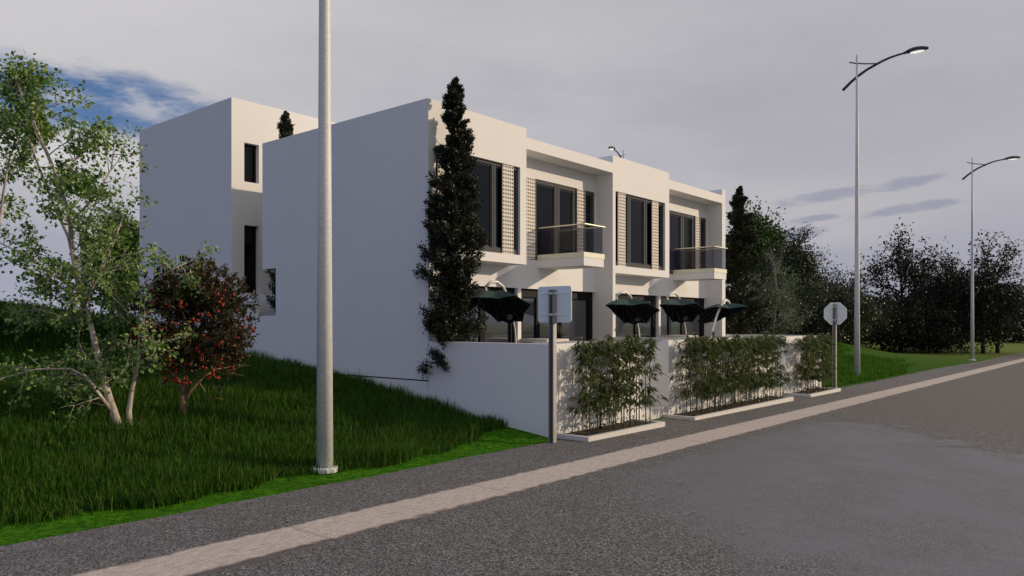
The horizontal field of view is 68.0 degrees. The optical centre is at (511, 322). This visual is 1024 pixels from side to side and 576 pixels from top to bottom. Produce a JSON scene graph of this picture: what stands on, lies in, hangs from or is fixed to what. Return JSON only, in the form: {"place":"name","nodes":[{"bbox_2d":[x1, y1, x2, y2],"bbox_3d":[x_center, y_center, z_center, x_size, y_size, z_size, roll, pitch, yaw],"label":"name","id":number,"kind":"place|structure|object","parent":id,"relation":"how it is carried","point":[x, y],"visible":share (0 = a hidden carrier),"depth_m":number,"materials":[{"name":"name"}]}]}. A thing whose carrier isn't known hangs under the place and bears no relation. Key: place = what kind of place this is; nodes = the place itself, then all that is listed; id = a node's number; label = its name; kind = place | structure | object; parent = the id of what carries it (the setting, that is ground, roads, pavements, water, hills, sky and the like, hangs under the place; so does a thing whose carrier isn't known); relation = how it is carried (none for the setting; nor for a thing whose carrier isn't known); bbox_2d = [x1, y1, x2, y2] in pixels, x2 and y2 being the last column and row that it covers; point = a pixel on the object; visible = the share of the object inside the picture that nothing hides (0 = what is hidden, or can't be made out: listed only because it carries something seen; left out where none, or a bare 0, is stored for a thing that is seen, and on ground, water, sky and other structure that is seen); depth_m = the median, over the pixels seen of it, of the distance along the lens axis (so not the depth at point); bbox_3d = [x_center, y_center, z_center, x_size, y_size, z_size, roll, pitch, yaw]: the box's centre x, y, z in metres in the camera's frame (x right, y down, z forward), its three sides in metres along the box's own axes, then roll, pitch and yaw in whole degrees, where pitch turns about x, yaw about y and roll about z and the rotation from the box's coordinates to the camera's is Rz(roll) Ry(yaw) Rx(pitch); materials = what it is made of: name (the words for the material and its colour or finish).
{"place":"outdoors","nodes":[
{"label":"outdoors","id":0,"kind":"place"},
{"bbox_2d":[0,334,507,527],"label":"long grass","id":1,"kind":"structure","parent":0,"point":[125,478],"depth_m":12.35,"materials":[{"name":"plant"}]},
{"bbox_2d":[0,353,1023,575],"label":"pavement","id":2,"kind":"structure","parent":0,"point":[74,553],"depth_m":9.56,"materials":[{"name":"concrete"}]},
{"bbox_2d":[71,358,1023,575],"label":"kerb strip","id":3,"kind":"object","parent":2,"relation":"on","point":[210,558],"visible":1,"depth_m":9.31,"materials":[{"name":"concrete"}]},
{"bbox_2d":[557,419,664,441],"bbox_3d":[2.119,2.304,16.007,0.840,0.200,3.020,0,0,40],"label":"planter","id":4,"kind":"object","parent":2,"relation":"on","point":[612,432],"visible":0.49,"depth_m":15.68,"materials":[{"name":"concrete"}]},
{"bbox_2d":[564,336,596,435],"bbox_3d":[1.389,1.258,15.052,0.693,1.992,0.862,0,0,29],"label":"bamboo","id":5,"kind":"object","parent":4,"relation":"in","point":[582,362],"visible":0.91,"depth_m":14.94,"materials":[{"name":"green plant"}]},
{"bbox_2d":[571,343,603,434],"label":"bamboo","id":6,"kind":"object","parent":4,"relation":"in","point":[594,372],"visible":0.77,"depth_m":15.03,"materials":[{"name":"green plant"}]},
{"bbox_2d":[569,343,605,433],"bbox_3d":[1.609,1.312,15.326,0.681,1.884,1.153,0,0,42],"label":"bamboo","id":7,"kind":"object","parent":4,"relation":"in","point":[595,354],"visible":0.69,"depth_m":15.16,"materials":[{"name":"green plant"}]},
{"bbox_2d":[579,339,618,433],"bbox_3d":[1.735,1.285,15.310,0.903,1.938,1.003,0,0,-2],"label":"bamboo","id":8,"kind":"object","parent":4,"relation":"in","point":[593,384],"visible":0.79,"depth_m":15.29,"materials":[{"name":"green plant"}]},
{"bbox_2d":[588,341,617,432],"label":"bamboo","id":9,"kind":"object","parent":4,"relation":"in","point":[598,351],"visible":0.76,"depth_m":15.39,"materials":[{"name":"green plant"}]},
{"bbox_2d":[585,339,622,425],"bbox_3d":[1.838,1.294,15.658,0.894,1.919,0.994,0,0,-13],"label":"bamboo","id":10,"kind":"object","parent":4,"relation":"in","point":[606,393],"visible":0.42,"depth_m":15.58,"materials":[{"name":"green plant"}]},
{"bbox_2d":[564,414,649,434],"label":"ground cover","id":11,"kind":"object","parent":4,"relation":"on","point":[599,426],"visible":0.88,"depth_m":15.90,"materials":[{"name":"brown soil"}]},
{"bbox_2d":[594,334,629,430],"bbox_3d":[1.985,1.234,15.715,0.762,2.039,0.805,0,0,-43],"label":"bamboo","id":12,"kind":"object","parent":4,"relation":"in","point":[609,339],"visible":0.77,"depth_m":15.69,"materials":[{"name":"green plant"}]},
{"bbox_2d":[599,339,633,430],"bbox_3d":[2.179,1.296,15.826,0.832,1.915,0.865,0,0,4],"label":"bamboo","id":13,"kind":"object","parent":4,"relation":"in","point":[624,377],"visible":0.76,"depth_m":15.75,"materials":[{"name":"green plant"}]},
{"bbox_2d":[602,342,632,428],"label":"bamboo","id":14,"kind":"object","parent":4,"relation":"in","point":[613,379],"visible":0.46,"depth_m":15.94,"materials":[{"name":"green plant"}]},
{"bbox_2d":[607,335,637,427],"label":"bamboo","id":15,"kind":"object","parent":4,"relation":"in","point":[627,362],"visible":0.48,"depth_m":16.22,"materials":[{"name":"green plant"}]},
{"bbox_2d":[610,340,637,428],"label":"bamboo","id":16,"kind":"object","parent":4,"relation":"in","point":[627,352],"visible":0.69,"depth_m":15.96,"materials":[{"name":"green plant"}]},
{"bbox_2d":[612,338,646,425],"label":"bamboo","id":17,"kind":"object","parent":4,"relation":"in","point":[635,392],"visible":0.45,"depth_m":16.38,"materials":[{"name":"green plant"}]},
{"bbox_2d":[618,338,648,426],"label":"bamboo","id":18,"kind":"object","parent":4,"relation":"in","point":[633,366],"visible":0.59,"depth_m":16.21,"materials":[{"name":"green plant"}]},
{"bbox_2d":[624,339,655,424],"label":"bamboo","id":19,"kind":"object","parent":4,"relation":"in","point":[644,348],"visible":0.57,"depth_m":16.65,"materials":[{"name":"green plant"}]},
{"bbox_2d":[626,333,654,425],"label":"bamboo","id":20,"kind":"object","parent":4,"relation":"in","point":[636,337],"visible":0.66,"depth_m":16.48,"materials":[{"name":"green plant"}]},
{"bbox_2d":[630,336,668,423],"bbox_3d":[2.959,1.268,16.773,1.070,1.971,0.658,0,0,-42],"label":"bamboo","id":21,"kind":"object","parent":4,"relation":"in","point":[649,340],"visible":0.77,"depth_m":16.73,"materials":[{"name":"green plant"}]},
{"bbox_2d":[635,339,666,423],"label":"bamboo","id":22,"kind":"object","parent":4,"relation":"in","point":[656,367],"visible":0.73,"depth_m":16.74,"materials":[{"name":"green plant"}]},
{"bbox_2d":[663,395,793,419],"bbox_3d":[6.109,2.344,20.747,0.840,0.200,6.508,0,0,40],"label":"planter","id":23,"kind":"object","parent":2,"relation":"on","point":[753,405],"visible":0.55,"depth_m":20.00,"materials":[{"name":"concrete"}]},
{"bbox_2d":[675,334,702,415],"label":"bamboo","id":24,"kind":"object","parent":23,"relation":"in","point":[690,352],"visible":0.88,"depth_m":18.51,"materials":[{"name":"green plant"}]},
{"bbox_2d":[668,335,710,415],"bbox_3d":[4.262,1.297,18.480,1.082,1.994,0.666,0,0,-23],"label":"bamboo","id":25,"kind":"object","parent":23,"relation":"in","point":[677,364],"visible":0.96,"depth_m":18.44,"materials":[{"name":"green plant"}]},
{"bbox_2d":[685,332,709,394],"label":"bamboo","id":26,"kind":"object","parent":23,"relation":"in","point":[693,361],"visible":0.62,"depth_m":18.66,"materials":[{"name":"green plant"}]},
{"bbox_2d":[680,336,718,415],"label":"bamboo","id":27,"kind":"object","parent":23,"relation":"in","point":[705,374],"visible":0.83,"depth_m":18.64,"materials":[{"name":"green plant"}]},
{"bbox_2d":[691,337,713,413],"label":"bamboo","id":28,"kind":"object","parent":23,"relation":"in","point":[700,382],"visible":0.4,"depth_m":18.98,"materials":[{"name":"green plant"}]},
{"bbox_2d":[691,340,716,414],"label":"bamboo","id":29,"kind":"object","parent":23,"relation":"in","point":[707,350],"visible":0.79,"depth_m":18.85,"materials":[{"name":"green plant"}]},
{"bbox_2d":[698,335,724,411],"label":"bamboo","id":30,"kind":"object","parent":23,"relation":"in","point":[714,378],"visible":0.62,"depth_m":19.12,"materials":[{"name":"green plant"}]},
{"bbox_2d":[697,341,727,412],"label":"bamboo","id":31,"kind":"object","parent":23,"relation":"in","point":[715,385],"visible":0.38,"depth_m":19.22,"materials":[{"name":"green plant"}]},
{"bbox_2d":[704,331,725,411],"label":"bamboo","id":32,"kind":"object","parent":23,"relation":"in","point":[713,338],"visible":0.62,"depth_m":19.34,"materials":[{"name":"green plant"}]},
{"bbox_2d":[704,344,729,410],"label":"bamboo","id":33,"kind":"object","parent":23,"relation":"in","point":[722,379],"visible":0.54,"depth_m":19.49,"materials":[{"name":"green plant"}]},
{"bbox_2d":[710,336,741,408],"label":"bamboo","id":34,"kind":"object","parent":23,"relation":"in","point":[725,343],"visible":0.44,"depth_m":19.83,"materials":[{"name":"green plant"}]},
{"bbox_2d":[716,340,740,408],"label":"bamboo","id":35,"kind":"object","parent":23,"relation":"in","point":[725,368],"visible":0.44,"depth_m":20.06,"materials":[{"name":"green plant"}]},
{"bbox_2d":[671,393,786,415],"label":"ground cover","id":36,"kind":"object","parent":23,"relation":"in","point":[760,399],"visible":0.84,"depth_m":20.34,"materials":[{"name":"brown soil"}]},
{"bbox_2d":[719,338,745,408],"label":"bamboo","id":37,"kind":"object","parent":23,"relation":"in","point":[732,350],"visible":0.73,"depth_m":20.11,"materials":[{"name":"green plant"}]},
{"bbox_2d":[724,337,746,407],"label":"bamboo","id":38,"kind":"object","parent":23,"relation":"in","point":[742,375],"visible":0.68,"depth_m":20.23,"materials":[{"name":"green plant"}]},
{"bbox_2d":[726,333,753,406],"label":"bamboo","id":39,"kind":"object","parent":23,"relation":"in","point":[740,355],"visible":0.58,"depth_m":20.38,"materials":[{"name":"green plant"}]},
{"bbox_2d":[726,336,756,405],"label":"bamboo","id":40,"kind":"object","parent":23,"relation":"in","point":[744,341],"visible":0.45,"depth_m":20.72,"materials":[{"name":"green plant"}]},
{"bbox_2d":[730,339,761,403],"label":"bamboo","id":41,"kind":"object","parent":23,"relation":"in","point":[750,344],"visible":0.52,"depth_m":20.99,"materials":[{"name":"green plant"}]},
{"bbox_2d":[740,335,759,404],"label":"bamboo","id":42,"kind":"object","parent":23,"relation":"in","point":[748,345],"visible":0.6,"depth_m":21.04,"materials":[{"name":"green plant"}]},
{"bbox_2d":[744,338,763,403],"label":"bamboo","id":43,"kind":"object","parent":23,"relation":"in","point":[754,347],"visible":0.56,"depth_m":21.22,"materials":[{"name":"green plant"}]},
{"bbox_2d":[750,337,769,402],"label":"bamboo","id":44,"kind":"object","parent":23,"relation":"in","point":[758,363],"visible":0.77,"depth_m":21.44,"materials":[{"name":"green plant"}]},
{"bbox_2d":[752,341,775,401],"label":"bamboo","id":45,"kind":"object","parent":23,"relation":"in","point":[763,367],"visible":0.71,"depth_m":21.73,"materials":[{"name":"green plant"}]},
{"bbox_2d":[761,335,778,400],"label":"bamboo","id":46,"kind":"object","parent":23,"relation":"in","point":[771,370],"visible":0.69,"depth_m":21.89,"materials":[{"name":"green plant"}]},
{"bbox_2d":[770,337,795,398],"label":"bamboo","id":47,"kind":"object","parent":23,"relation":"in","point":[786,379],"visible":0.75,"depth_m":22.75,"materials":[{"name":"green plant"}]},
{"bbox_2d":[785,387,840,396],"bbox_3d":[10.164,2.384,25.564,0.840,0.200,3.075,0,0,40],"label":"planter","id":48,"kind":"object","parent":2,"relation":"on","point":[822,392],"visible":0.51,"depth_m":25.05,"materials":[{"name":"concrete"}]},
{"bbox_2d":[793,337,811,393],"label":"bamboo","id":49,"kind":"object","parent":48,"relation":"in","point":[801,361],"visible":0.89,"depth_m":24.61,"materials":[{"name":"green plant"}]},
{"bbox_2d":[793,335,817,393],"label":"bamboo","id":50,"kind":"object","parent":48,"relation":"in","point":[805,350],"visible":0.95,"depth_m":24.50,"materials":[{"name":"green plant"}]},
{"bbox_2d":[817,334,832,390],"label":"bamboo","id":51,"kind":"object","parent":48,"relation":"in","point":[828,370],"visible":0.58,"depth_m":25.72,"materials":[{"name":"green plant"}]},
{"bbox_2d":[963,354,1023,366],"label":"lay by marking","id":52,"kind":"object","parent":2,"relation":"on","point":[997,360],"visible":1,"depth_m":52.11,"materials":[{"name":"paint"}]},
{"bbox_2d":[0,311,1023,545],"bbox_3d":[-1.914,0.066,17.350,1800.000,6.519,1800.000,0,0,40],"label":"lawn ground","id":53,"kind":"structure","parent":0,"point":[507,438],"depth_m":11.63,"materials":[{"name":"green plant"}]},
{"bbox_2d":[0,76,68,226],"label":"birch tree","id":54,"kind":"object","parent":53,"relation":"on","point":[24,154],"visible":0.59,"depth_m":13.41,"materials":[{"name":"green plant"}]},
{"bbox_2d":[69,206,138,314],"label":"broad tree","id":55,"kind":"object","parent":53,"relation":"on","point":[134,239],"visible":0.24,"depth_m":43.91,"materials":[{"name":"green plant"}]},
{"bbox_2d":[0,297,218,354],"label":"hill grass","id":56,"kind":"structure","parent":53,"relation":"on","point":[30,335],"depth_m":25.14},
{"bbox_2d":[0,50,219,428],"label":"birch tree","id":57,"kind":"object","parent":53,"relation":"on","point":[28,114],"visible":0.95,"depth_m":12.34,"materials":[{"name":"green plant"}]},
{"bbox_2d":[88,250,260,417],"bbox_3d":[-5.935,0.242,13.424,2.925,3.058,2.212,0,0,-10],"label":"strawberry tree","id":58,"kind":"object","parent":53,"relation":"on","point":[224,334],"visible":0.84,"depth_m":13.12,"materials":[{"name":"green plant"}]},
{"bbox_2d":[139,97,334,336],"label":"house","id":59,"kind":"structure","parent":53,"relation":"on","point":[201,182],"depth_m":23.81,"materials":[{"name":"white paint"}]},
{"bbox_2d":[244,144,255,182],"bbox_3d":[-8.167,-4.909,23.490,0.060,1.194,0.498,0,0,40],"label":"window","id":60,"kind":"structure","parent":59,"relation":"in","point":[249,150],"depth_m":23.53,"materials":[{"name":"black"}]},
{"bbox_2d":[244,226,255,292],"bbox_3d":[-8.167,-1.947,23.490,0.060,2.075,0.498,0,0,40],"label":"rear door","id":61,"kind":"structure","parent":59,"relation":"in","point":[249,231],"depth_m":23.55,"materials":[{"name":"black"}]},
{"bbox_2d":[233,293,275,359],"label":"yard wall","id":62,"kind":"structure","parent":53,"relation":"on","point":[265,340],"depth_m":21.90,"materials":[{"name":"white paint"}]},
{"bbox_2d":[264,110,294,311],"bbox_3d":[-6.729,-2.594,22.770,1.394,7.589,1.459,0,0,40],"label":"cypress tree","id":63,"kind":"object","parent":53,"relation":"on","point":[285,127],"visible":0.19,"depth_m":22.67,"materials":[{"name":"green plant"}]},
{"bbox_2d":[311,0,337,473],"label":"street lamp","id":64,"kind":"object","parent":53,"relation":"on","point":[324,427],"visible":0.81,"depth_m":11.28,"materials":[{"name":"metal"}]},
{"bbox_2d":[262,98,726,401],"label":"terraced house","id":65,"kind":"structure","parent":53,"relation":"on","point":[597,235],"depth_m":20.50,"materials":[{"name":"white paint"}]},
{"bbox_2d":[433,285,514,342],"bbox_3d":[-1.189,0.185,19.438,0.090,2.270,3.810,0,0,40],"label":"terrace door","id":66,"kind":"structure","parent":65,"relation":"in","point":[500,332],"depth_m":20.26,"materials":[{"name":"black"}]},
{"bbox_2d":[436,157,517,254],"bbox_3d":[-0.845,-2.916,18.767,0.130,2.297,3.065,0,0,40],"label":"window","id":67,"kind":"structure","parent":65,"relation":"in","point":[498,216],"depth_m":19.39,"materials":[{"name":"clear glass"}]},
{"bbox_2d":[521,288,592,340],"bbox_3d":[1.312,0.185,22.409,0.090,2.270,3.657,0,0,40],"label":"terrace door","id":68,"kind":"structure","parent":65,"relation":"in","point":[581,324],"depth_m":22.90,"materials":[{"name":"black"}]},
{"bbox_2d":[526,177,593,259],"bbox_3d":[1.431,-2.910,22.383,0.135,2.300,3.442,0,0,40],"label":"balcony door","id":69,"kind":"structure","parent":65,"relation":"in","point":[548,204],"depth_m":22.22,"materials":[{"name":"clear glass"}]},
{"bbox_2d":[615,294,655,337],"bbox_3d":[3.817,0.185,25.385,0.090,2.270,3.818,0,0,40],"label":"terrace door","id":70,"kind":"structure","parent":65,"relation":"in","point":[621,330],"depth_m":25.97,"materials":[{"name":"black"}]},
{"bbox_2d":[616,192,662,269],"bbox_3d":[4.128,-2.916,24.675,0.130,2.297,3.124,0,0,40],"label":"window","id":71,"kind":"structure","parent":65,"relation":"in","point":[639,221],"depth_m":24.72,"materials":[{"name":"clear glass"}]},
{"bbox_2d":[661,296,703,336],"bbox_3d":[6.318,0.185,28.354,0.090,2.270,3.646,0,0,40],"label":"terrace door","id":72,"kind":"structure","parent":65,"relation":"in","point":[667,327],"depth_m":28.34,"materials":[{"name":"black"}]},
{"bbox_2d":[669,210,705,273],"bbox_3d":[6.438,-2.910,28.330,0.135,2.300,3.436,0,0,40],"label":"balcony door","id":73,"kind":"structure","parent":65,"relation":"in","point":[685,230],"depth_m":28.53,"materials":[{"name":"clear glass"}]},
{"bbox_2d":[429,341,640,436],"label":"garden wall","id":74,"kind":"structure","parent":53,"relation":"on","point":[508,382],"depth_m":15.87,"materials":[{"name":"white paint"}]},
{"bbox_2d":[538,286,571,442],"bbox_3d":[0.779,0.896,14.493,0.800,3.189,0.134,0,0,40],"label":"road sign","id":75,"kind":"object","parent":53,"relation":"on","point":[554,305],"visible":0.96,"depth_m":14.47,"materials":[{"name":"metal"}]},
{"bbox_2d":[641,390,666,419],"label":"garden steps","id":76,"kind":"structure","parent":53,"relation":"on","point":[657,412],"depth_m":18.34,"materials":[{"name":"concrete"}]},
{"bbox_2d":[566,337,770,414],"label":"garden wall","id":77,"kind":"structure","parent":53,"relation":"on","point":[666,357],"depth_m":19.09,"materials":[{"name":"white paint"}]},
{"bbox_2d":[725,185,771,334],"bbox_3d":[9.307,-2.030,31.234,2.263,7.261,2.310,0,0,-4],"label":"cypress tree","id":78,"kind":"object","parent":53,"relation":"on","point":[742,237],"visible":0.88,"depth_m":30.89,"materials":[{"name":"green plant"}]},
{"bbox_2d":[710,334,820,395],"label":"garden wall","id":79,"kind":"structure","parent":53,"relation":"on","point":[789,362],"depth_m":25.22,"materials":[{"name":"white paint"}]},
{"bbox_2d":[725,196,817,332],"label":"broad tree","id":80,"kind":"object","parent":53,"relation":"on","point":[767,234],"visible":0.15,"depth_m":62.80,"materials":[{"name":"green plant"}]},
{"bbox_2d":[734,260,817,334],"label":"dark bush","id":81,"kind":"object","parent":53,"relation":"on","point":[764,322],"visible":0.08,"depth_m":48.33,"materials":[{"name":"green plant"}]},
{"bbox_2d":[743,248,823,334],"bbox_3d":[12.685,-1.115,36.995,4.010,5.410,4.342,0,0,-1],"label":"silver tree","id":82,"kind":"object","parent":53,"relation":"on","point":[783,300],"visible":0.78,"depth_m":36.76,"materials":[{"name":"green plant"}]},
{"bbox_2d":[747,221,839,334],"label":"evergreen tree","id":83,"kind":"object","parent":53,"relation":"on","point":[805,266],"visible":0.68,"depth_m":44.27,"materials":[{"name":"green plant"}]},
{"bbox_2d":[824,302,846,387],"bbox_3d":[11.822,0.931,27.798,0.810,3.342,0.134,0,0,40],"label":"road sign","id":84,"kind":"object","parent":53,"relation":"on","point":[835,314],"visible":0.98,"depth_m":27.78,"materials":[{"name":"metal"}]},
{"bbox_2d":[794,261,886,343],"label":"dark bush","id":85,"kind":"object","parent":53,"relation":"on","point":[847,302],"visible":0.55,"depth_m":47.52,"materials":[{"name":"green plant"}]},
{"bbox_2d":[809,266,899,345],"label":"dark bush","id":86,"kind":"object","parent":53,"relation":"on","point":[879,326],"visible":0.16,"depth_m":51.65,"materials":[{"name":"green plant"}]},
{"bbox_2d":[725,296,1023,341],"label":"wood","id":87,"kind":"object","parent":53,"relation":"on","point":[988,337],"depth_m":113.57,"materials":[{"name":"green plant"}]},
{"bbox_2d":[842,46,928,376],"bbox_3d":[15.700,-4.581,32.064,3.399,13.940,0.449,0,0,40],"label":"street lamp","id":88,"kind":"object","parent":53,"relation":"on","point":[916,49],"visible":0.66,"depth_m":32.67,"materials":[{"name":"metal"}]},
{"bbox_2d":[860,290,933,352],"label":"dark bush","id":89,"kind":"object","parent":53,"relation":"on","point":[898,332],"visible":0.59,"depth_m":60.91,"materials":[{"name":"green plant"}]},
{"bbox_2d":[842,217,981,351],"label":"roadside tree","id":90,"kind":"object","parent":53,"relation":"on","point":[903,267],"visible":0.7,"depth_m":63.96,"materials":[{"name":"green plant"}]},
{"bbox_2d":[894,294,977,353],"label":"dark bush","id":91,"kind":"object","parent":53,"relation":"on","point":[940,333],"visible":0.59,"depth_m":62.53,"materials":[{"name":"green plant"}]},
{"bbox_2d":[894,266,1002,352],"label":"roadside tree","id":92,"kind":"object","parent":53,"relation":"on","point":[967,303],"visible":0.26,"depth_m":65.38,"materials":[{"name":"green plant"}]},
{"bbox_2d":[902,244,1006,349],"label":"roadside tree","id":93,"kind":"object","parent":53,"relation":"on","point":[946,262],"visible":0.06,"depth_m":72.76,"materials":[{"name":"green plant"}]},
{"bbox_2d":[924,229,1023,353],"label":"roadside tree","id":94,"kind":"object","parent":53,"relation":"on","point":[985,279],"visible":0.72,"depth_m":64.38,"materials":[{"name":"green plant"}]},
{"bbox_2d":[957,236,1023,352],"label":"roadside tree","id":95,"kind":"object","parent":53,"relation":"on","point":[997,345],"visible":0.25,"depth_m":66.66,"materials":[{"name":"green plant"}]},
{"bbox_2d":[962,156,1019,360],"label":"street lamp","id":96,"kind":"object","parent":53,"relation":"on","point":[972,286],"visible":1,"depth_m":52.15,"materials":[{"name":"metal"}]},
{"bbox_2d":[0,0,1023,315],"label":"sky","id":97,"kind":"structure","parent":0,"point":[726,95],"materials":[{"name":"grey"}]},
{"bbox_2d":[204,362,1023,575],"bbox_3d":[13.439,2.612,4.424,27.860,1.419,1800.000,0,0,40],"label":"road","id":98,"kind":"structure","parent":0,"point":[927,481],"depth_m":9.04,"materials":[{"name":"asphalt"}]},
{"bbox_2d":[750,334,916,387],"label":"verge grass","id":99,"kind":"structure","parent":0,"point":[872,367],"depth_m":36.78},
{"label":"terrace","id":100,"kind":"structure","parent":0,"visible":0},
{"bbox_2d":[411,76,489,378],"bbox_3d":[-1.387,-2.021,17.340,1.741,7.144,1.726,0,0,15],"label":"cypress tree","id":101,"kind":"object","parent":100,"relation":"on","point":[453,279],"visible":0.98,"depth_m":17.05,"materials":[{"name":"green plant"}]},
{"bbox_2d":[469,281,530,342],"bbox_3d":[-0.054,0.159,17.758,1.138,2.319,1.917,0,0,27],"label":"garden parasol","id":102,"kind":"object","parent":100,"relation":"on","point":[504,305],"visible":0.83,"depth_m":17.96,"materials":[{"name":"green fabric"}]},
{"bbox_2d":[519,338,568,342],"bbox_3d":[0.885,0.877,20.791,0.950,0.875,0.990,0,0,40],"label":"terrace ledge","id":103,"kind":"object","parent":100,"relation":"on","point":[537,340],"visible":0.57,"depth_m":20.56,"materials":[{"name":"concrete"}]},
{"bbox_2d":[605,291,659,336],"bbox_3d":[3.706,0.193,22.179,1.297,2.249,2.185,0,0,27],"label":"garden parasol","id":104,"kind":"object","parent":100,"relation":"on","point":[632,311],"visible":0.84,"depth_m":22.38,"materials":[{"name":"fabric"}]},
{"bbox_2d":[659,292,705,334],"bbox_3d":[5.649,0.159,24.499,1.252,2.319,2.108,0,0,27],"label":"garden parasol","id":105,"kind":"object","parent":100,"relation":"on","point":[679,310],"visible":0.87,"depth_m":24.71,"materials":[{"name":"fabric"}]},
{"bbox_2d":[697,299,747,336],"bbox_3d":[7.354,0.238,26.815,1.540,2.159,1.477,0,0,0],"label":"garden parasol","id":106,"kind":"object","parent":100,"relation":"on","point":[716,313],"visible":0.81,"depth_m":26.75,"materials":[{"name":"green fabric"}]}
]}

